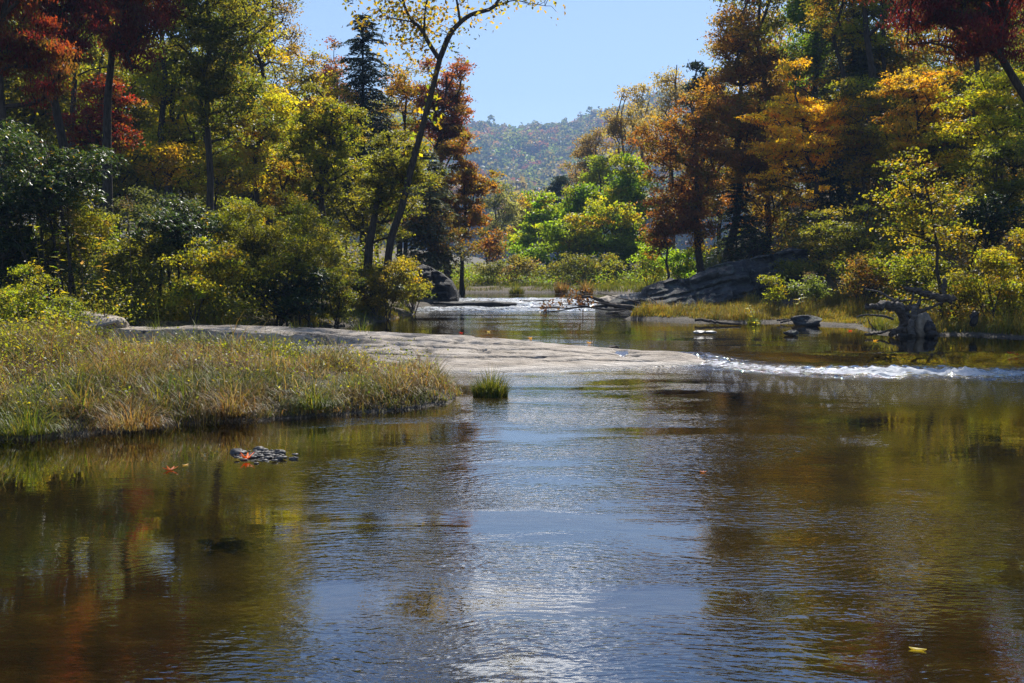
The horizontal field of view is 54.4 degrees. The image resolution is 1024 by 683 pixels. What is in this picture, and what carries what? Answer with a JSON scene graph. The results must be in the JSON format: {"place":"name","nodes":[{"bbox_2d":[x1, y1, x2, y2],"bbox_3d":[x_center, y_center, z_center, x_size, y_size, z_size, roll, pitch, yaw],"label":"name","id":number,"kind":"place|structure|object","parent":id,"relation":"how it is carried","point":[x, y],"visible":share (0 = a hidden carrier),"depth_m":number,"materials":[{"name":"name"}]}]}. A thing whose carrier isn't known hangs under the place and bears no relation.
{"place":"outdoors","nodes":[
{"label":"outdoors","id":0,"kind":"place"},
{"bbox_2d":[0,293,1023,682],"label":"water","id":1,"kind":"structure","parent":0,"point":[852,511],"depth_m":7.52,"materials":[{"name":"liquid"}]},
{"bbox_2d":[0,364,80,445],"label":"grass tuft","id":2,"kind":"object","parent":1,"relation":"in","point":[27,427],"visible":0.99,"depth_m":10.99,"materials":[{"name":"green plant"}]},
{"bbox_2d":[181,364,276,425],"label":"grass tuft","id":3,"kind":"object","parent":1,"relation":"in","point":[230,407],"visible":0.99,"depth_m":12.26,"materials":[{"name":"green plant"}]},
{"bbox_2d":[0,126,1023,439],"bbox_3d":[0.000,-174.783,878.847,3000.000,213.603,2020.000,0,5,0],"label":"ground","id":4,"kind":"structure","parent":0,"point":[426,302],"depth_m":26.41,"materials":[{"name":"brown soil"}]},
{"bbox_2d":[0,195,48,324],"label":"rhododendron shrub","id":5,"kind":"object","parent":4,"relation":"on","point":[16,247],"visible":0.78,"depth_m":21.47,"materials":[{"name":"green plant"}]},
{"bbox_2d":[4,25,70,195],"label":"forest tree","id":6,"kind":"object","parent":4,"relation":"on","point":[11,95],"visible":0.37,"depth_m":45.35,"materials":[{"name":"green plant"}]},
{"bbox_2d":[0,260,83,329],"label":"viburnum shrub","id":7,"kind":"object","parent":4,"relation":"on","point":[33,300],"visible":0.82,"depth_m":17.62,"materials":[{"name":"green plant"}]},
{"bbox_2d":[0,0,89,284],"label":"sourwood tree","id":8,"kind":"object","parent":4,"relation":"on","point":[29,47],"visible":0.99,"depth_m":25.50,"materials":[{"name":"red plant"}]},
{"bbox_2d":[0,304,117,363],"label":"undergrowth","id":9,"kind":"object","parent":4,"relation":"on","point":[42,326],"visible":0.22,"depth_m":15.44,"materials":[{"name":"green plant"}]},
{"bbox_2d":[0,117,128,310],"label":"rhododendron shrub","id":10,"kind":"object","parent":4,"relation":"on","point":[53,184],"visible":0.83,"depth_m":22.12,"materials":[{"name":"green plant"}]},
{"bbox_2d":[20,0,126,290],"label":"sourwood tree","id":11,"kind":"object","parent":4,"relation":"on","point":[81,10],"visible":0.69,"depth_m":28.36,"materials":[{"name":"red plant"}]},
{"bbox_2d":[33,190,125,309],"bbox_3d":[-10.107,-2.006,23.070,2.070,3.163,2.293,-3,5,-32],"label":"thicket shrub","id":12,"kind":"object","parent":4,"relation":"on","point":[85,220],"visible":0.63,"depth_m":22.72,"materials":[{"name":"green plant"}]},
{"bbox_2d":[7,8,155,227],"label":"forest tree","id":13,"kind":"object","parent":4,"relation":"on","point":[40,122],"visible":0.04,"depth_m":49.73,"materials":[{"name":"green plant"}]},
{"bbox_2d":[47,71,152,218],"bbox_3d":[-14.780,-5.654,35.824,3.079,7.998,3.434,-4,6,-43],"label":"maple tree","id":14,"kind":"object","parent":4,"relation":"on","point":[121,136],"visible":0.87,"depth_m":35.26,"materials":[{"name":"red plant"}]},
{"bbox_2d":[11,16,193,237],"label":"forest tree","id":15,"kind":"object","parent":4,"relation":"on","point":[120,192],"visible":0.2,"depth_m":48.47,"materials":[{"name":"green plant"}]},
{"bbox_2d":[64,0,191,288],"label":"sourwood tree","id":16,"kind":"object","parent":4,"relation":"on","point":[137,19],"visible":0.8,"depth_m":30.77,"materials":[{"name":"red plant"}]},
{"bbox_2d":[75,381,181,440],"bbox_3d":[-4.381,0.803,11.385,1.162,0.605,1.087,0,5,0],"label":"grass tuft","id":17,"kind":"object","parent":4,"relation":"on","point":[139,423],"visible":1,"depth_m":11.32,"materials":[{"name":"green plant"}]},
{"bbox_2d":[86,232,194,317],"bbox_3d":[-9.234,-1.609,24.767,2.876,2.239,2.503,2,5,29],"label":"viburnum shrub","id":18,"kind":"object","parent":4,"relation":"on","point":[135,249],"visible":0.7,"depth_m":24.56,"materials":[{"name":"green plant"}]},
{"bbox_2d":[0,267,284,336],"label":"undergrowth","id":19,"kind":"object","parent":4,"relation":"on","point":[234,304],"visible":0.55,"depth_m":23.71,"materials":[{"name":"green plant"}]},
{"bbox_2d":[89,184,210,291],"bbox_3d":[-9.905,-2.473,26.792,3.122,3.499,3.404,0,5,0],"label":"viburnum shrub","id":20,"kind":"object","parent":4,"relation":"on","point":[135,213],"visible":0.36,"depth_m":26.34,"materials":[{"name":"green plant"}]},
{"bbox_2d":[114,135,204,234],"bbox_3d":[-13.386,-4.868,37.747,3.328,6.135,3.168,-2,5,-24],"label":"maple tree","id":21,"kind":"object","parent":4,"relation":"on","point":[170,151],"visible":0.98,"depth_m":37.35,"materials":[{"name":"yellow plant"}]},
{"bbox_2d":[113,192,226,315],"bbox_3d":[-8.535,-2.148,25.165,2.554,3.280,2.535,0,5,0],"label":"rhododendron shrub","id":22,"kind":"object","parent":4,"relation":"on","point":[174,221],"visible":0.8,"depth_m":25.03,"materials":[{"name":"green plant"}]},
{"bbox_2d":[126,0,236,229],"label":"maple tree","id":23,"kind":"object","parent":4,"relation":"on","point":[174,127],"visible":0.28,"depth_m":42.54,"materials":[{"name":"green plant"}]},
{"bbox_2d":[152,269,232,322],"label":"vine bush","id":24,"kind":"object","parent":4,"relation":"on","point":[198,286],"visible":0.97,"depth_m":23.18,"materials":[{"name":"green plant"}]},
{"bbox_2d":[125,44,260,247],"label":"forest tree","id":25,"kind":"object","parent":4,"relation":"on","point":[180,191],"visible":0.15,"depth_m":50.72,"materials":[{"name":"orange plant"}]},
{"bbox_2d":[150,234,256,318],"bbox_3d":[-7.620,-1.497,24.306,1.819,2.274,2.570,4,6,42],"label":"viburnum shrub","id":26,"kind":"object","parent":4,"relation":"on","point":[215,263],"visible":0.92,"depth_m":24.27,"materials":[{"name":"green plant"}]},
{"bbox_2d":[11,215,421,313],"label":"undergrowth","id":27,"kind":"object","parent":4,"relation":"on","point":[349,258],"visible":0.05,"depth_m":32.27,"materials":[{"name":"green plant"}]},
{"bbox_2d":[151,0,282,248],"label":"oak tree","id":28,"kind":"object","parent":4,"relation":"on","point":[209,76],"visible":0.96,"depth_m":32.94,"materials":[{"name":"green plant"}]},
{"bbox_2d":[171,143,265,212],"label":"maple tree","id":29,"kind":"object","parent":4,"relation":"on","point":[231,162],"visible":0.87,"depth_m":39.47,"materials":[{"name":"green plant"}]},
{"bbox_2d":[0,293,470,440],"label":"grass","id":30,"kind":"structure","parent":4,"relation":"on","point":[222,369],"depth_m":13.80,"materials":[{"name":"green plant"}]},
{"bbox_2d":[180,24,309,206],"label":"maple tree","id":31,"kind":"object","parent":4,"relation":"on","point":[277,104],"visible":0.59,"depth_m":40.91,"materials":[{"name":"yellow plant"}]},
{"bbox_2d":[233,0,316,236],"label":"birch tree","id":32,"kind":"object","parent":4,"relation":"on","point":[260,64],"visible":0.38,"depth_m":46.83,"materials":[{"name":"green plant"}]},
{"bbox_2d":[213,189,347,322],"bbox_3d":[-6.146,-2.208,26.226,3.430,3.606,4.066,0,5,0],"label":"spicebush shrub","id":33,"kind":"object","parent":4,"relation":"on","point":[257,246],"visible":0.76,"depth_m":25.86,"materials":[{"name":"green plant"}]},
{"bbox_2d":[239,148,328,240],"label":"maple tree","id":34,"kind":"object","parent":4,"relation":"on","point":[271,198],"visible":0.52,"depth_m":42.54,"materials":[{"name":"green plant"}]},
{"bbox_2d":[231,259,338,327],"bbox_3d":[-5.835,-1.075,25.524,2.735,2.133,2.332,0,5,0],"label":"rhododendron shrub","id":35,"kind":"object","parent":4,"relation":"on","point":[298,294],"visible":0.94,"depth_m":25.26,"materials":[{"name":"green plant"}]},
{"bbox_2d":[267,40,360,236],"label":"birch tree","id":36,"kind":"object","parent":4,"relation":"on","point":[317,79],"visible":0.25,"depth_m":48.59,"materials":[{"name":"green plant"}]},
{"bbox_2d":[281,370,347,415],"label":"grass tuft","id":37,"kind":"object","parent":4,"relation":"on","point":[311,402],"visible":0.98,"depth_m":12.85,"materials":[{"name":"green plant"}]},
{"bbox_2d":[268,79,375,257],"bbox_3d":[-6.582,-5.465,36.576,3.341,8.041,4.423,3,6,37],"label":"hornbeam tree","id":38,"kind":"object","parent":4,"relation":"on","point":[328,124],"visible":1,"depth_m":35.83,"materials":[{"name":"green plant"}]},
{"bbox_2d":[302,264,368,326],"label":"spicebush shrub","id":39,"kind":"object","parent":4,"relation":"on","point":[346,294],"visible":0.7,"depth_m":27.84,"materials":[{"name":"green plant"}]},
{"bbox_2d":[304,157,394,268],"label":"maple tree","id":40,"kind":"object","parent":4,"relation":"on","point":[336,203],"visible":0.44,"depth_m":42.16,"materials":[{"name":"green plant"}]},
{"bbox_2d":[290,298,414,327],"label":"grass","id":41,"kind":"structure","parent":4,"relation":"on","point":[356,313],"depth_m":29.72,"materials":[{"name":"green plant"}]},
{"bbox_2d":[317,13,411,261],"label":"hemlock tree","id":42,"kind":"object","parent":4,"relation":"on","point":[362,80],"visible":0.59,"depth_m":50.77,"materials":[{"name":"green plant"}]},
{"bbox_2d":[342,255,432,319],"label":"spicebush shrub","id":43,"kind":"object","parent":4,"relation":"on","point":[400,265],"visible":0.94,"depth_m":30.60,"materials":[{"name":"green plant"}]},
{"bbox_2d":[349,126,448,300],"bbox_3d":[-4.126,-4.354,34.929,3.510,6.263,3.885,-3,5,-30],"label":"hornbeam tree","id":44,"kind":"object","parent":4,"relation":"on","point":[388,167],"visible":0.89,"depth_m":34.56,"materials":[{"name":"green plant"}]},
{"bbox_2d":[372,59,431,272],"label":"maple tree","id":45,"kind":"object","parent":4,"relation":"on","point":[402,88],"visible":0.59,"depth_m":54.01,"materials":[{"name":"green plant"}]},
{"bbox_2d":[103,325,704,372],"bbox_3d":[-3.165,0.356,20.294,14.670,1.155,6.400,0,5,0],"label":"rock ledge","id":46,"kind":"object","parent":4,"relation":"on","point":[501,354],"visible":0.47,"depth_m":19.96,"materials":[{"name":"grey stone"}]},
{"bbox_2d":[395,264,460,301],"bbox_3d":[-3.452,-2.200,41.329,2.520,2.085,5.036,0,5,0],"label":"boulder","id":47,"kind":"object","parent":4,"relation":"on","point":[444,289],"visible":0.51,"depth_m":39.66,"materials":[{"name":"grey stone"}]},
{"bbox_2d":[394,152,472,279],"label":"hemlock tree","id":48,"kind":"object","parent":4,"relation":"on","point":[433,202],"visible":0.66,"depth_m":43.89,"materials":[{"name":"green plant"}]},
{"bbox_2d":[390,207,487,272],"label":"maple tree","id":49,"kind":"object","parent":4,"relation":"on","point":[445,216],"visible":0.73,"depth_m":43.80,"materials":[{"name":"green plant"}]},
{"bbox_2d":[410,55,479,278],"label":"maple tree","id":50,"kind":"object","parent":4,"relation":"on","point":[451,93],"visible":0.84,"depth_m":53.18,"materials":[{"name":"orange plant"}]},
{"bbox_2d":[342,0,565,278],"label":"sycamore tree","id":51,"kind":"object","parent":4,"relation":"on","point":[398,219],"visible":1,"depth_m":33.33,"materials":[{"name":"yellow plant"}]},
{"bbox_2d":[418,130,506,292],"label":"maple tree","id":52,"kind":"object","parent":4,"relation":"on","point":[469,179],"visible":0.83,"depth_m":49.16,"materials":[{"name":"orange plant"}]},
{"bbox_2d":[474,171,525,261],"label":"willow tree","id":53,"kind":"object","parent":4,"relation":"on","point":[510,210],"visible":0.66,"depth_m":90.60,"materials":[{"name":"green plant"}]},
{"bbox_2d":[258,73,801,260],"bbox_3d":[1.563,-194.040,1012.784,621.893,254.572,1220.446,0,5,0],"label":"forest","id":54,"kind":"object","parent":4,"relation":"on","point":[543,151],"visible":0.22,"depth_m":955.71,"materials":[{"name":"green plant"}]},
{"bbox_2d":[508,187,576,266],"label":"sycamore sapling","id":55,"kind":"object","parent":4,"relation":"on","point":[540,212],"visible":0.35,"depth_m":66.73,"materials":[{"name":"green plant"}]},
{"bbox_2d":[395,233,740,285],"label":"undergrowth","id":56,"kind":"object","parent":4,"relation":"on","point":[597,276],"visible":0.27,"depth_m":54.87,"materials":[{"name":"green plant"}]},
{"bbox_2d":[531,212,607,268],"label":"sycamore sapling","id":57,"kind":"object","parent":4,"relation":"on","point":[554,230],"visible":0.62,"depth_m":61.02,"materials":[{"name":"green plant"}]},
{"bbox_2d":[540,181,605,257],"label":"sycamore sapling","id":58,"kind":"object","parent":4,"relation":"on","point":[583,192],"visible":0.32,"depth_m":65.10,"materials":[{"name":"green plant"}]},
{"bbox_2d":[451,254,722,292],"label":"grass","id":59,"kind":"structure","parent":4,"relation":"on","point":[629,285],"depth_m":52.66,"materials":[{"name":"green plant"}]},
{"bbox_2d":[569,126,617,258],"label":"tulip tree","id":60,"kind":"object","parent":4,"relation":"on","point":[589,146],"visible":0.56,"depth_m":98.24,"materials":[{"name":"yellow plant"}]},
{"bbox_2d":[574,153,622,262],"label":"sycamore sapling","id":61,"kind":"object","parent":4,"relation":"on","point":[598,163],"visible":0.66,"depth_m":77.32,"materials":[{"name":"green plant"}]},
{"bbox_2d":[561,198,647,271],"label":"sycamore sapling","id":62,"kind":"object","parent":4,"relation":"on","point":[628,215],"visible":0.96,"depth_m":60.02,"materials":[{"name":"green plant"}]},
{"bbox_2d":[539,281,704,312],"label":"fallen branch","id":63,"kind":"object","parent":4,"relation":"on","point":[583,304],"visible":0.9,"depth_m":35.97,"materials":[{"name":"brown wood"}]},
{"bbox_2d":[597,82,651,264],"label":"tulip tree","id":64,"kind":"object","parent":4,"relation":"on","point":[614,128],"visible":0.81,"depth_m":78.57,"materials":[{"name":"yellow plant"}]},
{"bbox_2d":[581,150,671,268],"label":"sycamore sapling","id":65,"kind":"object","parent":4,"relation":"on","point":[625,188],"visible":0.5,"depth_m":64.14,"materials":[{"name":"green plant"}]},
{"bbox_2d":[633,63,690,262],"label":"tulip tree","id":66,"kind":"object","parent":4,"relation":"on","point":[672,86],"visible":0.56,"depth_m":70.69,"materials":[{"name":"yellow plant"}]},
{"bbox_2d":[634,193,706,278],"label":"maple tree","id":67,"kind":"object","parent":4,"relation":"on","point":[680,224],"visible":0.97,"depth_m":43.66,"materials":[{"name":"red plant"}]},
{"bbox_2d":[622,84,745,272],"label":"maple tree","id":68,"kind":"object","parent":4,"relation":"on","point":[692,192],"visible":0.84,"depth_m":44.01,"materials":[{"name":"orange plant"}]},
{"bbox_2d":[653,240,716,277],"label":"viburnum shrub","id":69,"kind":"object","parent":4,"relation":"on","point":[684,269],"visible":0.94,"depth_m":45.31,"materials":[{"name":"green plant"}]},
{"bbox_2d":[639,247,812,306],"bbox_3d":[8.137,-2.171,38.612,6.440,2.925,6.027,0,5,0],"label":"rock slab","id":70,"kind":"object","parent":4,"relation":"on","point":[725,281],"visible":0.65,"depth_m":37.04,"materials":[{"name":"grey stone"}]},
{"bbox_2d":[703,183,771,264],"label":"hemlock tree","id":71,"kind":"object","parent":4,"relation":"on","point":[745,219],"visible":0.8,"depth_m":46.51,"materials":[{"name":"green plant"}]},
{"bbox_2d":[684,0,813,261],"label":"maple tree","id":72,"kind":"object","parent":4,"relation":"on","point":[761,62],"visible":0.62,"depth_m":46.99,"materials":[{"name":"orange plant"}]},
{"bbox_2d":[709,0,798,254],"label":"oak tree","id":73,"kind":"object","parent":4,"relation":"on","point":[775,22],"visible":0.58,"depth_m":50.95,"materials":[{"name":"orange plant"}]},
{"bbox_2d":[631,283,893,322],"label":"grass","id":74,"kind":"structure","parent":4,"relation":"on","point":[832,307],"depth_m":31.21,"materials":[{"name":"green plant"}]},
{"bbox_2d":[729,157,806,253],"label":"maple tree","id":75,"kind":"object","parent":4,"relation":"on","point":[773,218],"visible":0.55,"depth_m":47.14,"materials":[{"name":"orange plant"}]},
{"bbox_2d":[689,1,848,210],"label":"forest tree","id":76,"kind":"object","parent":4,"relation":"on","point":[779,42],"visible":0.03,"depth_m":64.04,"materials":[{"name":"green plant"}]},
{"bbox_2d":[734,56,871,267],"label":"birch tree","id":77,"kind":"object","parent":4,"relation":"on","point":[810,147],"visible":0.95,"depth_m":40.09,"materials":[{"name":"orange plant"}]},
{"bbox_2d":[772,0,841,206],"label":"oak tree","id":78,"kind":"object","parent":4,"relation":"on","point":[799,16],"visible":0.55,"depth_m":56.58,"materials":[{"name":"green plant"}]},
{"bbox_2d":[775,141,876,258],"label":"hemlock tree","id":79,"kind":"object","parent":4,"relation":"on","point":[838,195],"visible":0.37,"depth_m":45.51,"materials":[{"name":"green plant"}]},
{"bbox_2d":[795,0,883,210],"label":"oak tree","id":80,"kind":"object","parent":4,"relation":"on","point":[833,37],"visible":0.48,"depth_m":49.25,"materials":[{"name":"orange plant"}]},
{"bbox_2d":[788,203,901,285],"bbox_3d":[11.290,-3.240,34.128,3.516,2.925,3.124,0,5,0],"label":"beech tree","id":81,"kind":"object","parent":4,"relation":"on","point":[852,230],"visible":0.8,"depth_m":33.97,"materials":[{"name":"green plant"}]},
{"bbox_2d":[793,0,916,220],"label":"hemlock tree","id":82,"kind":"object","parent":4,"relation":"on","point":[842,47],"visible":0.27,"depth_m":52.47,"materials":[{"name":"green plant"}]},
{"bbox_2d":[794,0,924,232],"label":"oak tree","id":83,"kind":"object","parent":4,"relation":"on","point":[865,33],"visible":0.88,"depth_m":46.23,"materials":[{"name":"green plant"}]},
{"bbox_2d":[809,74,911,252],"bbox_3d":[14.009,-6.812,39.486,3.827,7.510,4.133,0,5,0],"label":"birch tree","id":84,"kind":"object","parent":4,"relation":"on","point":[873,104],"visible":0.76,"depth_m":39.13,"materials":[{"name":"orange plant"}]},
{"bbox_2d":[831,250,896,307],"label":"viburnum shrub","id":85,"kind":"object","parent":4,"relation":"on","point":[860,265],"visible":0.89,"depth_m":30.77,"materials":[{"name":"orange plant"}]},
{"bbox_2d":[838,0,925,219],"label":"oak tree","id":86,"kind":"object","parent":4,"relation":"on","point":[881,52],"visible":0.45,"depth_m":51.29,"materials":[{"name":"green plant"}]},
{"bbox_2d":[745,159,1023,295],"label":"undergrowth","id":87,"kind":"object","parent":4,"relation":"on","point":[879,220],"visible":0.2,"depth_m":38.97,"materials":[{"name":"green plant"}]},
{"bbox_2d":[865,289,943,335],"bbox_3d":[9.754,-0.612,24.716,2.288,1.382,0.871,0,5,0],"label":"root stump","id":88,"kind":"object","parent":4,"relation":"on","point":[901,310],"visible":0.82,"depth_m":24.61,"materials":[{"name":"grey wood"}]},
{"bbox_2d":[824,11,991,189],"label":"forest tree","id":89,"kind":"object","parent":4,"relation":"on","point":[853,69],"visible":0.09,"depth_m":52.23,"materials":[{"name":"green plant"}]},
{"bbox_2d":[865,243,957,303],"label":"thicket shrub","id":90,"kind":"object","parent":4,"relation":"on","point":[902,274],"visible":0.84,"depth_m":29.54,"materials":[{"name":"green plant"}]},
{"bbox_2d":[856,63,978,265],"bbox_3d":[14.540,-6.384,35.941,3.827,7.514,4.004,0,5,0],"label":"maple tree","id":91,"kind":"object","parent":4,"relation":"on","point":[914,84],"visible":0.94,"depth_m":35.39,"materials":[{"name":"orange plant"}]},
{"bbox_2d":[853,147,988,322],"bbox_3d":[11.226,-2.875,27.492,3.572,4.845,3.419,0,5,0],"label":"sycamore sapling","id":92,"kind":"object","parent":4,"relation":"on","point":[922,233],"visible":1,"depth_m":26.88,"materials":[{"name":"yellow plant"}]},
{"bbox_2d":[840,0,1023,102],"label":"sourwood tree","id":93,"kind":"object","parent":4,"relation":"on","point":[994,26],"visible":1,"depth_m":24.78,"materials":[{"name":"red plant"}]},
{"bbox_2d":[857,274,1023,335],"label":"grass","id":94,"kind":"structure","parent":4,"relation":"on","point":[1012,326],"depth_m":25.43,"materials":[{"name":"green plant"}]},
{"bbox_2d":[868,262,1023,324],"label":"undergrowth","id":95,"kind":"object","parent":4,"relation":"on","point":[974,306],"visible":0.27,"depth_m":27.45,"materials":[{"name":"green plant"}]},
{"bbox_2d":[872,20,1021,209],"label":"forest tree","id":96,"kind":"object","parent":4,"relation":"on","point":[914,56],"visible":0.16,"depth_m":51.02,"materials":[{"name":"orange plant"}]},
{"bbox_2d":[907,263,992,322],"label":"viburnum shrub","id":97,"kind":"object","parent":4,"relation":"on","point":[932,286],"visible":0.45,"depth_m":26.91,"materials":[{"name":"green plant"}]},
{"bbox_2d":[918,3,1023,181],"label":"forest tree","id":98,"kind":"object","parent":4,"relation":"on","point":[997,66],"visible":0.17,"depth_m":47.67,"materials":[{"name":"green plant"}]},
{"bbox_2d":[920,66,1023,254],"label":"maple tree","id":99,"kind":"object","parent":4,"relation":"on","point":[992,98],"visible":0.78,"depth_m":32.33,"materials":[{"name":"green plant"}]},
{"bbox_2d":[938,191,1023,293],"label":"rhododendron shrub","id":100,"kind":"object","parent":4,"relation":"on","point":[992,215],"visible":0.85,"depth_m":29.14,"materials":[{"name":"green plant"}]},
{"bbox_2d":[946,136,1023,242],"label":"hornbeam tree","id":101,"kind":"object","parent":4,"relation":"on","point":[1014,189],"visible":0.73,"depth_m":30.40,"materials":[{"name":"green plant"}]},
{"bbox_2d":[947,246,1023,322],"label":"viburnum shrub","id":102,"kind":"object","parent":4,"relation":"on","point":[991,262],"visible":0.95,"depth_m":25.33,"materials":[{"name":"yellow plant"}]},
{"bbox_2d":[14,0,1018,127],"label":"sky","id":103,"kind":"structure","parent":0,"point":[529,68],"materials":[{"name":"blue"}]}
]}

